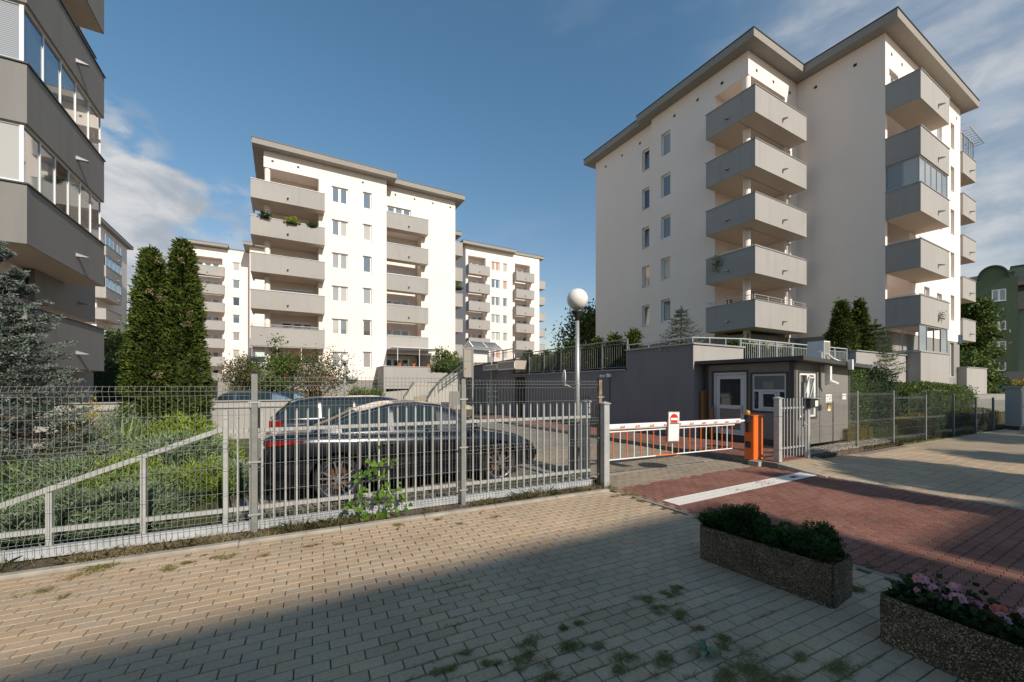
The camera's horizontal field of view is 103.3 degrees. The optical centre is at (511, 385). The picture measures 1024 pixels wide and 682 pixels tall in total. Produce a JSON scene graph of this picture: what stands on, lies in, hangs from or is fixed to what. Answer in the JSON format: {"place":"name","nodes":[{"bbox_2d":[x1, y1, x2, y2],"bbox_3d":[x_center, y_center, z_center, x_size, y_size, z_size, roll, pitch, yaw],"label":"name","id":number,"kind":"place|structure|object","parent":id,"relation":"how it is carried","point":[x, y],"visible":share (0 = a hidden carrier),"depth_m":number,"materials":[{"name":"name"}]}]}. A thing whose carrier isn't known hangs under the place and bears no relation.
{"place":"outdoors","nodes":[
{"label":"outdoors","id":0,"kind":"place"},
{"bbox_2d":[183,238,290,397],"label":"apartment building","id":1,"kind":"structure","parent":0,"point":[230,317],"depth_m":64.32,"materials":[{"name":"white paint"}]},
{"bbox_2d":[0,439,573,565],"bbox_3d":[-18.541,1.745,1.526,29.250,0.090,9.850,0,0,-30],"label":"lawn","id":2,"kind":"structure","parent":0,"point":[245,442],"depth_m":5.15,"materials":[{"name":"green plant"}]},
{"bbox_2d":[0,462,77,518],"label":"juniper","id":3,"kind":"object","parent":2,"relation":"on","point":[12,496],"visible":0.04,"depth_m":4.70,"materials":[{"name":"green plant"}]},
{"bbox_2d":[0,478,111,550],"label":"juniper","id":4,"kind":"object","parent":2,"relation":"on","point":[22,523],"visible":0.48,"depth_m":4.28,"materials":[{"name":"green plant"}]},
{"bbox_2d":[0,445,118,494],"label":"juniper","id":5,"kind":"object","parent":2,"relation":"on","point":[20,460],"visible":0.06,"depth_m":5.60,"materials":[{"name":"green plant"}]},
{"bbox_2d":[0,241,135,494],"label":"blue spruce","id":6,"kind":"object","parent":2,"relation":"on","point":[21,330],"visible":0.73,"depth_m":5.81,"materials":[{"name":"green plant"}]},
{"bbox_2d":[0,474,139,545],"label":"juniper","id":7,"kind":"object","parent":2,"relation":"on","point":[71,492],"visible":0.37,"depth_m":4.53,"materials":[{"name":"green plant"}]},
{"bbox_2d":[0,447,139,494],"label":"juniper","id":8,"kind":"object","parent":2,"relation":"on","point":[51,469],"visible":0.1,"depth_m":5.44,"materials":[{"name":"green plant"}]},
{"bbox_2d":[41,397,111,473],"bbox_3d":[-7.668,0.949,7.294,0.843,1.634,1.147,0,0,9],"label":"golden shrub","id":9,"kind":"object","parent":2,"relation":"on","point":[72,428],"visible":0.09,"depth_m":7.20,"materials":[{"name":"green plant"}]},
{"bbox_2d":[40,401,120,451],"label":"juniper","id":10,"kind":"object","parent":2,"relation":"on","point":[92,421],"visible":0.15,"depth_m":9.48,"materials":[{"name":"green plant"}]},
{"bbox_2d":[49,445,173,494],"bbox_3d":[-5.750,1.328,5.789,1.657,0.951,1.505,0,0,-30],"label":"juniper","id":11,"kind":"object","parent":2,"relation":"on","point":[133,465],"visible":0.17,"depth_m":5.77,"materials":[{"name":"green plant"}]},
{"bbox_2d":[62,424,172,472],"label":"juniper","id":12,"kind":"object","parent":2,"relation":"on","point":[124,446],"visible":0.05,"depth_m":6.91,"materials":[{"name":"green plant"}]},
{"bbox_2d":[55,478,191,538],"bbox_3d":[-4.886,1.431,4.910,1.626,0.668,1.178,0,0,11],"label":"juniper","id":13,"kind":"object","parent":2,"relation":"on","point":[156,507],"visible":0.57,"depth_m":4.79,"materials":[{"name":"green plant"}]},
{"bbox_2d":[91,402,165,446],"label":"juniper","id":14,"kind":"object","parent":2,"relation":"on","point":[124,420],"visible":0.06,"depth_m":8.57,"materials":[{"name":"green plant"}]},
{"bbox_2d":[92,415,182,457],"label":"juniper","id":15,"kind":"object","parent":2,"relation":"on","point":[150,428],"visible":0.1,"depth_m":8.69,"materials":[{"name":"green plant"}]},
{"bbox_2d":[113,244,174,430],"bbox_3d":[-9.088,-0.919,10.273,1.598,5.438,1.490,0,0,0],"label":"thuja","id":16,"kind":"object","parent":2,"relation":"on","point":[138,345],"visible":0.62,"depth_m":9.96,"materials":[{"name":"green plant"}]},
{"bbox_2d":[115,459,216,512],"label":"juniper","id":17,"kind":"object","parent":2,"relation":"on","point":[180,492],"visible":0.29,"depth_m":5.72,"materials":[{"name":"green plant"}]},
{"bbox_2d":[120,425,236,472],"bbox_3d":[-6.069,1.256,7.230,2.082,1.106,1.589,0,0,-30],"label":"juniper","id":18,"kind":"object","parent":2,"relation":"on","point":[168,455],"visible":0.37,"depth_m":7.10,"materials":[{"name":"green plant"}]},
{"bbox_2d":[146,237,217,433],"bbox_3d":[-8.573,-1.040,10.444,1.515,5.681,1.698,0,0,-9],"label":"thuja","id":19,"kind":"object","parent":2,"relation":"on","point":[184,313],"visible":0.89,"depth_m":10.34,"materials":[{"name":"green plant"}]},
{"bbox_2d":[133,453,245,503],"bbox_3d":[-4.768,1.380,6.148,1.716,0.802,1.354,0,0,-30],"label":"juniper","id":20,"kind":"object","parent":2,"relation":"on","point":[211,485],"visible":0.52,"depth_m":5.97,"materials":[{"name":"green plant"}]},
{"bbox_2d":[144,408,236,458],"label":"juniper","id":21,"kind":"object","parent":2,"relation":"on","point":[174,424],"visible":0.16,"depth_m":9.37,"materials":[{"name":"green plant"}]},
{"bbox_2d":[163,423,248,465],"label":"juniper","id":22,"kind":"object","parent":2,"relation":"on","point":[231,445],"visible":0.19,"depth_m":7.63,"materials":[{"name":"green plant"}]},
{"bbox_2d":[188,450,276,499],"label":"juniper","id":23,"kind":"object","parent":2,"relation":"on","point":[241,480],"visible":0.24,"depth_m":6.35,"materials":[{"name":"green plant"}]},
{"bbox_2d":[0,484,613,573],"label":"verge","id":24,"kind":"structure","parent":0,"point":[50,561],"depth_m":4.54,"materials":[{"name":"green plant"}]},
{"bbox_2d":[0,370,603,558],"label":"fence","id":25,"kind":"object","parent":24,"relation":"on","point":[254,461],"visible":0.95,"depth_m":4.65,"materials":[{"name":"silver metal"}]},
{"bbox_2d":[0,402,596,563],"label":"sliding gate","id":26,"kind":"structure","parent":25,"relation":"attached to","point":[133,540],"depth_m":4.95,"materials":[{"name":"metal"}]},
{"bbox_2d":[0,479,612,569],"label":"verge weeds","id":27,"kind":"object","parent":24,"relation":"on","point":[326,520],"visible":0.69,"depth_m":4.96,"materials":[{"name":"green plant"}]},
{"bbox_2d":[343,445,412,521],"bbox_3d":[-1.670,1.223,5.115,0.852,0.956,0.172,0,0,-30],"label":"climbing plant","id":28,"kind":"object","parent":24,"relation":"on","point":[351,505],"visible":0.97,"depth_m":5.08,"materials":[{"name":"green plant"}]},
{"bbox_2d":[599,401,610,488],"bbox_3d":[1.542,0.978,6.726,0.141,1.445,0.141,0,0,-26],"label":"gate post","id":29,"kind":"object","parent":24,"relation":"on","point":[604,443],"visible":0.89,"depth_m":6.68,"materials":[{"name":"metal"}]},
{"bbox_2d":[250,136,465,395],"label":"apartment building","id":30,"kind":"structure","parent":0,"point":[363,216],"depth_m":34.98,"materials":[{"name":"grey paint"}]},
{"bbox_2d":[209,438,584,536],"bbox_3d":[-3.857,1.744,10.803,5.450,0.080,12.000,0,0,-30],"label":"parking bay","id":31,"kind":"object","parent":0,"point":[279,494],"visible":0.07,"depth_m":6.60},
{"bbox_2d":[33,399,292,447],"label":"wall","id":32,"kind":"structure","parent":31,"relation":"on","point":[235,406],"depth_m":12.82,"materials":[{"name":"grey concrete"}]},
{"bbox_2d":[269,395,398,427],"bbox_3d":[-3.324,0.966,9.956,4.520,1.468,2.084,0,0,-30],"label":"parked car","id":33,"kind":"object","parent":31,"relation":"on","point":[338,401],"visible":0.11,"depth_m":8.71,"materials":[{"name":"grey paint"}]},
{"bbox_2d":[263,400,535,501],"bbox_3d":[-1.825,0.976,7.312,4.520,1.447,2.104,0,0,-29],"label":"parked car","id":34,"kind":"object","parent":31,"relation":"on","point":[384,405],"visible":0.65,"depth_m":6.35,"materials":[{"name":"black paint"}]},
{"bbox_2d":[581,399,591,478],"bbox_3d":[1.295,0.968,7.081,0.136,1.465,0.136,0,0,-26],"label":"gate post","id":35,"kind":"object","parent":31,"relation":"on","point":[583,439],"visible":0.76,"depth_m":7.04,"materials":[{"name":"metal"}]},
{"bbox_2d":[0,488,963,681],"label":"pavement","id":36,"kind":"structure","parent":0,"point":[328,610],"depth_m":3.07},
{"bbox_2d":[6,486,901,681],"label":"pavement weeds","id":37,"kind":"object","parent":36,"relation":"on","point":[726,673],"visible":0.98,"depth_m":2.56,"materials":[{"name":"green plant"}]},
{"bbox_2d":[687,639,722,660],"bbox_3d":[1.208,1.673,2.561,0.215,0.045,0.181,0,0,-30],"label":"weed rosette","id":38,"kind":"object","parent":36,"relation":"on","point":[704,649],"visible":1,"depth_m":2.55,"materials":[{"name":"green plant"}]},
{"bbox_2d":[700,521,852,608],"bbox_3d":[2.304,1.534,3.641,0.387,0.339,1.108,0,0,-33],"label":"planter","id":39,"kind":"object","parent":36,"relation":"on","point":[786,569],"visible":0.7,"depth_m":3.38,"materials":[{"name":"stone"}]},
{"bbox_2d":[696,502,846,564],"bbox_3d":[2.308,1.276,3.679,0.507,0.338,1.177,0,0,-33],"label":"dwarf juniper","id":40,"kind":"object","parent":39,"relation":"in","point":[744,521],"visible":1,"depth_m":3.52,"materials":[{"name":"green plant"}]},
{"bbox_2d":[880,590,1023,681],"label":"planter","id":41,"kind":"object","parent":36,"relation":"on","point":[960,651],"visible":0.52,"depth_m":2.39,"materials":[{"name":"stone"}]},
{"bbox_2d":[885,568,1023,647],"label":"geranium row","id":42,"kind":"object","parent":41,"relation":"in","point":[996,619],"visible":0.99,"depth_m":2.44,"materials":[{"name":"green plant"}]},
{"bbox_2d":[83,0,1023,369],"label":"sky","id":43,"kind":"structure","parent":0,"point":[501,105],"materials":[{"name":"blue"}]},
{"bbox_2d":[212,398,897,452],"bbox_3d":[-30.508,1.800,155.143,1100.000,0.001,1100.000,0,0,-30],"label":"ground","id":44,"kind":"structure","parent":0,"point":[478,414],"depth_m":23.77,"materials":[{"name":"grey"}]},
{"bbox_2d":[85,217,133,369],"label":"apartment building","id":45,"kind":"structure","parent":44,"relation":"on","point":[110,301],"depth_m":55.84,"materials":[{"name":"white paint"}]},
{"bbox_2d":[0,488,608,579],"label":"front kerb","id":46,"kind":"structure","parent":44,"relation":"on","point":[39,571],"depth_m":4.43,"materials":[{"name":"concrete"}]},
{"bbox_2d":[403,362,465,408],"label":"stair wall","id":47,"kind":"structure","parent":44,"relation":"on","point":[427,391],"depth_m":24.50,"materials":[{"name":"concrete"}]},
{"bbox_2d":[428,346,462,372],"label":"shrub","id":48,"kind":"object","parent":47,"relation":"on","point":[447,363],"visible":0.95,"depth_m":26.93,"materials":[{"name":"green plant"}]},
{"bbox_2d":[455,239,545,378],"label":"apartment building","id":49,"kind":"structure","parent":44,"relation":"on","point":[505,286],"depth_m":65.26,"materials":[{"name":"white paint"}]},
{"bbox_2d":[545,298,595,351],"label":"tree","id":50,"kind":"object","parent":44,"relation":"on","point":[587,328],"visible":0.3,"depth_m":39.15,"materials":[{"name":"green plant"}]},
{"bbox_2d":[960,347,1007,393],"bbox_3d":[37.048,-0.676,33.165,4.556,4.952,4.535,0,0,-30],"label":"bush","id":51,"kind":"object","parent":44,"relation":"on","point":[992,376],"visible":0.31,"depth_m":32.30,"materials":[{"name":"green plant"}]},
{"bbox_2d":[960,293,1011,372],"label":"tree","id":52,"kind":"object","parent":44,"relation":"on","point":[982,312],"visible":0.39,"depth_m":33.94,"materials":[{"name":"green plant"}]},
{"bbox_2d":[962,264,1023,384],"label":"apartment building","id":53,"kind":"structure","parent":44,"relation":"on","point":[1000,283],"depth_m":51.60,"materials":[{"name":"green paint"}]},
{"bbox_2d":[470,415,833,477],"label":"walkway","id":54,"kind":"structure","parent":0,"point":[813,465],"depth_m":10.51,"materials":[{"name":"concrete"}]},
{"bbox_2d":[701,390,713,438],"bbox_3d":[5.979,0.870,12.364,0.160,1.460,0.390,0,0,-30],"label":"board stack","id":55,"kind":"object","parent":54,"relation":"on","point":[703,408],"visible":0.86,"depth_m":12.42,"materials":[{"name":"brown wood"}]},
{"bbox_2d":[744,410,763,459],"bbox_3d":[5.255,1.062,8.867,0.490,1.075,0.220,0,0,-30],"label":"barrier box","id":56,"kind":"object","parent":54,"relation":"on","point":[753,436],"visible":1,"depth_m":8.78,"materials":[{"name":"orange paint"}]},
{"bbox_2d":[610,418,744,460],"bbox_3d":[3.299,1.006,7.899,3.870,0.663,0.074,0,0,-27],"label":"boom barrier","id":57,"kind":"object","parent":56,"relation":"attached to","point":[712,423],"visible":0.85,"depth_m":7.71,"materials":[{"name":"white metal"}]},
{"bbox_2d":[667,412,679,441],"bbox_3d":[3.075,0.775,7.707,0.270,0.565,0.024,2,-1,-21],"label":"no entry sign","id":58,"kind":"object","parent":57,"relation":"attached to","point":[673,426],"visible":1,"depth_m":7.70,"materials":[{"name":"metal"}]},
{"bbox_2d":[745,418,762,457],"bbox_3d":[5.298,1.125,8.877,0.344,0.850,0.184,0,0,-30],"label":"door panel","id":59,"kind":"structure","parent":56,"relation":"in","point":[758,422],"depth_m":8.79,"materials":[{"name":"orange paint"}]},
{"bbox_2d":[772,397,783,461],"bbox_3d":[5.612,0.912,8.552,0.146,1.375,0.146,0,0,-26],"label":"gate post","id":60,"kind":"object","parent":54,"relation":"on","point":[777,416],"visible":1,"depth_m":8.52,"materials":[{"name":"metal"}]},
{"bbox_2d":[695,355,870,448],"bbox_3d":[7.976,0.420,12.226,3.820,2.360,3.220,0,0,-30],"label":"guard cabin","id":61,"kind":"object","parent":54,"relation":"on","point":[736,388],"visible":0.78,"depth_m":11.19,"materials":[{"name":"grey concrete"}]},
{"bbox_2d":[714,372,745,435],"bbox_3d":[6.377,0.520,11.854,0.090,1.820,1.010,0,0,-30],"label":"door","id":62,"kind":"structure","parent":61,"relation":"in","point":[730,387],"depth_m":11.85,"materials":[{"name":"grey plastic"}]},
{"bbox_2d":[752,373,785,411],"bbox_3d":[6.922,0.180,10.904,0.060,1.000,0.880,0,0,-30],"label":"window","id":63,"kind":"structure","parent":61,"relation":"in","point":[765,387],"depth_m":10.94,"materials":[{"name":"glass"}]},
{"bbox_2d":[739,338,847,361],"bbox_3d":[11.283,-1.075,15.883,7.950,1.150,0.052,0,0,-30],"label":"railing","id":64,"kind":"object","parent":61,"relation":"on","point":[833,353],"visible":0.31,"depth_m":15.05,"materials":[{"name":"silver metal"}]},
{"bbox_2d":[800,373,815,416],"bbox_3d":[7.816,0.245,10.623,0.840,1.150,0.251,0,0,-30],"label":"window","id":65,"kind":"structure","parent":61,"relation":"in","point":[808,378],"depth_m":10.70,"materials":[{"name":"white paint"}]},
{"bbox_2d":[807,341,853,369],"bbox_3d":[8.676,-0.830,11.047,1.017,0.780,0.490,0,0,35],"label":"air conditioner","id":66,"kind":"object","parent":61,"relation":"on","point":[819,349],"visible":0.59,"depth_m":11.02,"materials":[{"name":"white paint"}]},
{"bbox_2d":[801,383,819,457],"bbox_3d":[6.713,0.790,9.144,0.400,1.720,0.280,0,0,-28],"label":"gate post","id":67,"kind":"object","parent":54,"relation":"on","point":[811,402],"visible":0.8,"depth_m":9.05,"materials":[{"name":"metal"}]},
{"bbox_2d":[782,398,807,457],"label":"pedestrian gate","id":68,"kind":"structure","parent":67,"relation":"attached to","point":[804,424],"depth_m":8.89,"materials":[{"name":"metal"}]},
{"bbox_2d":[468,417,1023,611],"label":"driveway","id":69,"kind":"structure","parent":0,"point":[895,532],"depth_m":5.48,"materials":[{"name":"red brick"}]},
{"bbox_2d":[570,421,578,473],"bbox_3d":[1.279,1.200,7.911,0.270,1.000,0.220,0,0,-30],"label":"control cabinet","id":70,"kind":"object","parent":69,"relation":"on","point":[572,446],"visible":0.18,"depth_m":7.82,"materials":[{"name":"grey metal"}]},
{"bbox_2d":[567,288,587,420],"bbox_3d":[1.305,-0.121,8.098,0.424,3.642,0.424,0,0,-30],"label":"street lamp","id":71,"kind":"object","parent":69,"relation":"on","point":[577,299],"visible":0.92,"depth_m":8.05,"materials":[{"name":"metal"}]},
{"bbox_2d":[663,472,815,504],"bbox_3d":[4.037,1.696,6.865,3.996,0.001,0.296,0,0,-30],"label":"stop line","id":72,"kind":"object","parent":69,"relation":"on","point":[686,499],"visible":1,"depth_m":6.63,"materials":[{"name":"paint"}]},
{"bbox_2d":[782,439,890,454],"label":"gravel","id":73,"kind":"structure","parent":0,"point":[822,450],"depth_m":10.71,"materials":[{"name":"grey gravel"}]},
{"bbox_2d":[811,443,895,458],"bbox_3d":[9.010,1.705,11.002,5.270,0.100,0.750,0,0,-30],"label":"gravel bed","id":74,"kind":"object","parent":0,"point":[842,452],"visible":0.21,"depth_m":10.36,"materials":[{"name":"grey gravel"}]},
{"bbox_2d":[739,412,1006,448],"bbox_3d":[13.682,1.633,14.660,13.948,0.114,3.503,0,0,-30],"label":"fence foot grass","id":75,"kind":"structure","parent":0,"point":[935,436],"depth_m":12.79,"materials":[{"name":"green plant"}]},
{"bbox_2d":[825,424,874,443],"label":"hedge","id":76,"kind":"object","parent":75,"relation":"on","point":[862,435],"visible":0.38,"depth_m":11.89,"materials":[{"name":"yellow plant"}]},
{"bbox_2d":[830,358,873,425],"bbox_3d":[11.012,0.344,14.470,4.382,2.896,2.086,0,0,-30],"label":"hedge","id":77,"kind":"object","parent":75,"relation":"on","point":[859,384],"visible":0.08,"depth_m":14.34,"materials":[{"name":"green plant"}]},
{"bbox_2d":[852,364,902,424],"bbox_3d":[13.960,0.438,16.144,3.885,2.683,1.908,0,0,-30],"label":"hedge","id":78,"kind":"object","parent":75,"relation":"on","point":[880,383],"visible":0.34,"depth_m":15.53,"materials":[{"name":"green plant"}]},
{"bbox_2d":[859,420,902,439],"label":"hedge","id":79,"kind":"object","parent":75,"relation":"on","point":[877,429],"visible":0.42,"depth_m":13.03,"materials":[{"name":"green plant"}]},
{"bbox_2d":[895,412,938,434],"bbox_3d":[14.443,1.349,14.564,2.010,0.801,1.040,0,0,-30],"label":"hedge","id":80,"kind":"object","parent":75,"relation":"on","point":[901,418],"visible":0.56,"depth_m":14.22,"materials":[{"name":"green plant"}]},
{"bbox_2d":[899,380,979,417],"bbox_3d":[20.463,0.714,20.129,11.752,1.989,1.957,0,0,-30],"label":"hedge","id":81,"kind":"object","parent":75,"relation":"on","point":[950,390],"visible":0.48,"depth_m":19.00,"materials":[{"name":"green plant"}]},
{"bbox_2d":[956,406,1000,425],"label":"hedge","id":82,"kind":"object","parent":75,"relation":"on","point":[982,419],"visible":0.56,"depth_m":17.46,"materials":[{"name":"green plant"}]},
{"bbox_2d":[819,429,1023,509],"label":"pavement","id":83,"kind":"structure","parent":0,"point":[986,467],"depth_m":8.35,"materials":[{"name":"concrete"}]},
{"bbox_2d":[799,391,1006,451],"bbox_3d":[13.433,0.915,12.936,14.944,1.570,0.168,0,0,-26],"label":"fence","id":84,"kind":"object","parent":83,"relation":"on","point":[892,419],"visible":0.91,"depth_m":11.93,"materials":[{"name":"metal"}]},
{"bbox_2d":[1003,386,1023,429],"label":"utility cabinet","id":85,"kind":"object","parent":83,"relation":"on","point":[1014,407],"visible":1,"depth_m":15.58,"materials":[{"name":"silver metal"}]},
{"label":"terrace ground","id":86,"kind":"structure","parent":0,"visible":0},
{"bbox_2d":[467,359,526,414],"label":"stair block","id":87,"kind":"structure","parent":86,"relation":"on","point":[503,371],"depth_m":23.80,"materials":[{"name":"grey concrete"}]},
{"bbox_2d":[462,340,502,414],"bbox_3d":[-1.746,-0.494,24.109,2.423,4.387,0.304,0,0,0],"label":"stair canopy","id":88,"kind":"object","parent":87,"relation":"attached to","point":[475,351],"visible":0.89,"depth_m":24.00,"materials":[{"name":"grey glass"}]},
{"bbox_2d":[559,339,579,371],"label":"thuja","id":89,"kind":"object","parent":86,"relation":"on","point":[572,343],"visible":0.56,"depth_m":18.62,"materials":[{"name":"green plant"}]},
{"bbox_2d":[600,331,623,369],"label":"thuja","id":90,"kind":"object","parent":86,"relation":"on","point":[609,356],"visible":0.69,"depth_m":16.30,"materials":[{"name":"green plant"}]},
{"bbox_2d":[513,342,745,438],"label":"retaining wall","id":91,"kind":"structure","parent":86,"relation":"on","point":[651,384],"depth_m":14.14,"materials":[{"name":"grey concrete"}]},
{"bbox_2d":[515,339,627,373],"bbox_3d":[2.236,-1.183,18.599,0.060,1.126,8.300,0,0,-30],"label":"railing","id":92,"kind":"object","parent":91,"relation":"on","point":[560,351],"visible":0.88,"depth_m":17.39,"materials":[{"name":"metal"}]},
{"bbox_2d":[658,305,704,351],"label":"blue spruce","id":93,"kind":"object","parent":91,"relation":"on","point":[681,329],"visible":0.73,"depth_m":13.51,"materials":[{"name":"green plant"}]},
{"bbox_2d":[619,327,645,368],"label":"thuja","id":94,"kind":"object","parent":86,"relation":"on","point":[633,336],"visible":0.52,"depth_m":15.43,"materials":[{"name":"green plant"}]},
{"bbox_2d":[583,6,1004,411],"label":"apartment building","id":95,"kind":"structure","parent":86,"relation":"on","point":[799,195],"depth_m":23.29,"materials":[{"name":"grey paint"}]},
{"bbox_2d":[822,296,861,350],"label":"thuja","id":96,"kind":"object","parent":86,"relation":"on","point":[842,332],"visible":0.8,"depth_m":19.01,"materials":[{"name":"green plant"}]},
{"bbox_2d":[850,296,877,350],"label":"thuja","id":97,"kind":"object","parent":86,"relation":"on","point":[861,316],"visible":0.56,"depth_m":19.38,"materials":[{"name":"green plant"}]},
{"bbox_2d":[830,350,907,390],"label":"planter wall","id":98,"kind":"structure","parent":86,"relation":"on","point":[864,357],"depth_m":18.67,"materials":[{"name":"grey concrete"}]},
{"bbox_2d":[861,319,910,376],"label":"spruce","id":99,"kind":"object","parent":86,"relation":"on","point":[877,334],"visible":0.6,"depth_m":18.91,"materials":[{"name":"green plant"}]},
{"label":"forecourt","id":100,"kind":"structure","parent":0,"visible":0},
{"bbox_2d":[0,0,105,456],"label":"apartment building","id":101,"kind":"structure","parent":100,"relation":"on","point":[52,77],"depth_m":10.83,"materials":[{"name":"grey paint"}]},
{"bbox_2d":[83,359,130,401],"bbox_3d":[-25.597,0.021,24.099,6.624,3.611,2.598,0,0,-30],"label":"hedge","id":102,"kind":"object","parent":100,"relation":"on","point":[104,379],"visible":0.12,"depth_m":24.01,"materials":[{"name":"green plant"}]},
{"bbox_2d":[104,323,135,371],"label":"tree","id":103,"kind":"object","parent":100,"relation":"on","point":[116,341],"visible":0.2,"depth_m":33.24,"materials":[{"name":"green plant"}]},
{"bbox_2d":[214,351,267,391],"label":"rowan tree","id":104,"kind":"object","parent":100,"relation":"on","point":[241,376],"visible":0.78,"depth_m":24.76,"materials":[{"name":"green plant"}]},
{"bbox_2d":[215,391,292,399],"bbox_3d":[-12.335,0.976,20.423,4.320,1.448,2.074,0,0,-26],"label":"parked car","id":105,"kind":"object","parent":100,"relation":"on","point":[275,395],"visible":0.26,"depth_m":19.65,"materials":[{"name":"blue paint"}]},
{"bbox_2d":[246,333,309,395],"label":"maple tree","id":106,"kind":"object","parent":100,"relation":"on","point":[281,361],"visible":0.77,"depth_m":21.07,"materials":[{"name":"green plant"}]},
{"bbox_2d":[252,343,363,396],"bbox_3d":[-11.125,-0.274,22.392,5.605,4.153,5.404,0,0,-30],"label":"rowan tree","id":107,"kind":"object","parent":100,"relation":"on","point":[317,371],"visible":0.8,"depth_m":22.01,"materials":[{"name":"green plant"}]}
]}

